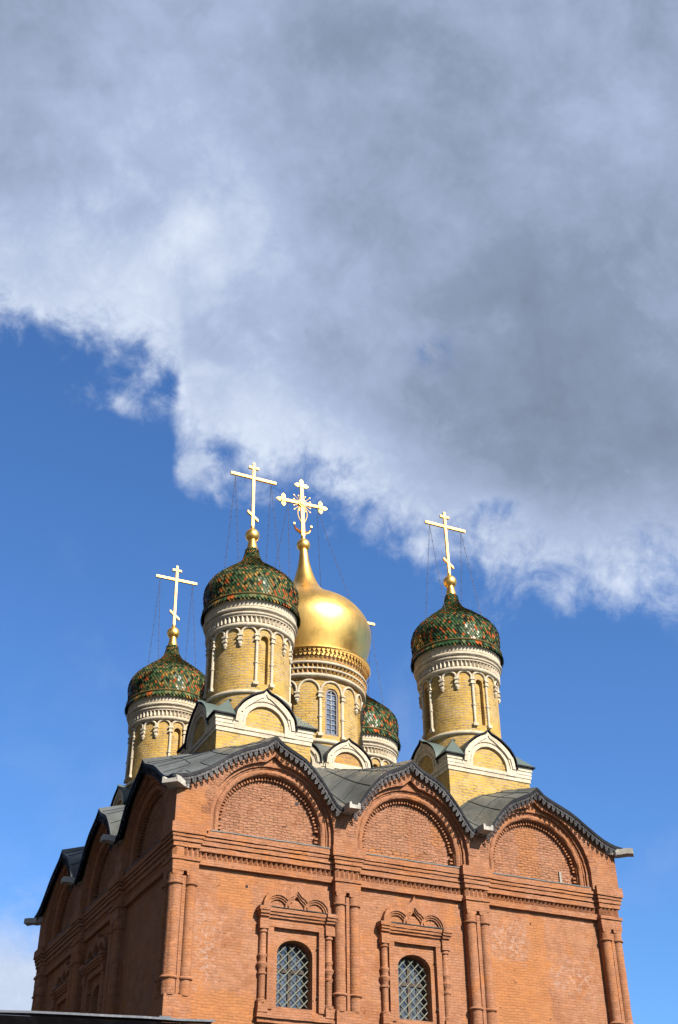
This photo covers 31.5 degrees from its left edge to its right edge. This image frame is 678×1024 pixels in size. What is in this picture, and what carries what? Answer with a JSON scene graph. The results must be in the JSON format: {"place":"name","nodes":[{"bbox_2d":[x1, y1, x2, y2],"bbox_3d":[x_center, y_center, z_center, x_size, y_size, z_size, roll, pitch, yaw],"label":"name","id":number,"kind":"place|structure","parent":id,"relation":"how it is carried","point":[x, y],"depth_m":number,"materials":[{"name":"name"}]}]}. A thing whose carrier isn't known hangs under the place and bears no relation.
{"place":"outdoors","nodes":[
{"label":"outdoors","id":0,"kind":"place"},
{"bbox_2d":[0,1010,214,1023],"bbox_3d":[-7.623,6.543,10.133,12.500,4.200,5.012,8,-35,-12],"label":"outbuilding","id":1,"kind":"structure","parent":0,"point":[24,1017],"depth_m":10.27,"materials":[{"name":"black paint"}]},
{"bbox_2d":[24,463,633,1023],"bbox_3d":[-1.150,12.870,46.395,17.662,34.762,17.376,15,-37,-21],"label":"brick church","id":2,"kind":"structure","parent":0,"point":[278,833],"depth_m":39.88,"materials":[{"name":"orange brick"}]},
{"bbox_2d":[49,961,69,1011],"bbox_3d":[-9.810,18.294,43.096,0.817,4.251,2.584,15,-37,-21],"label":"window","id":3,"kind":"structure","parent":2,"relation":"in","point":[58,995],"depth_m":44.00,"materials":[{"name":"brown brick"}]},
{"bbox_2d":[79,933,108,1018],"bbox_3d":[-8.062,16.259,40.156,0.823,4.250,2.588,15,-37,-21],"label":"window","id":4,"kind":"structure","parent":2,"relation":"in","point":[95,965],"depth_m":40.68,"materials":[{"name":"brown brick"}]},
{"bbox_2d":[254,883,337,1023],"bbox_3d":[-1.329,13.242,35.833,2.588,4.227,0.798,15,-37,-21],"label":"window","id":5,"kind":"structure","parent":2,"relation":"in","point":[311,913],"depth_m":35.80,"materials":[{"name":"orange brick"}]},
{"bbox_2d":[376,897,454,1023],"bbox_3d":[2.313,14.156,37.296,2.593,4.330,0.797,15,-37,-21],"label":"window","id":6,"kind":"structure","parent":2,"relation":"in","point":[427,928],"depth_m":37.36,"materials":[{"name":"orange brick"}]},
{"bbox_2d":[0,0,677,1023],"label":"sky","id":7,"kind":"structure","parent":0,"point":[410,263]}
]}

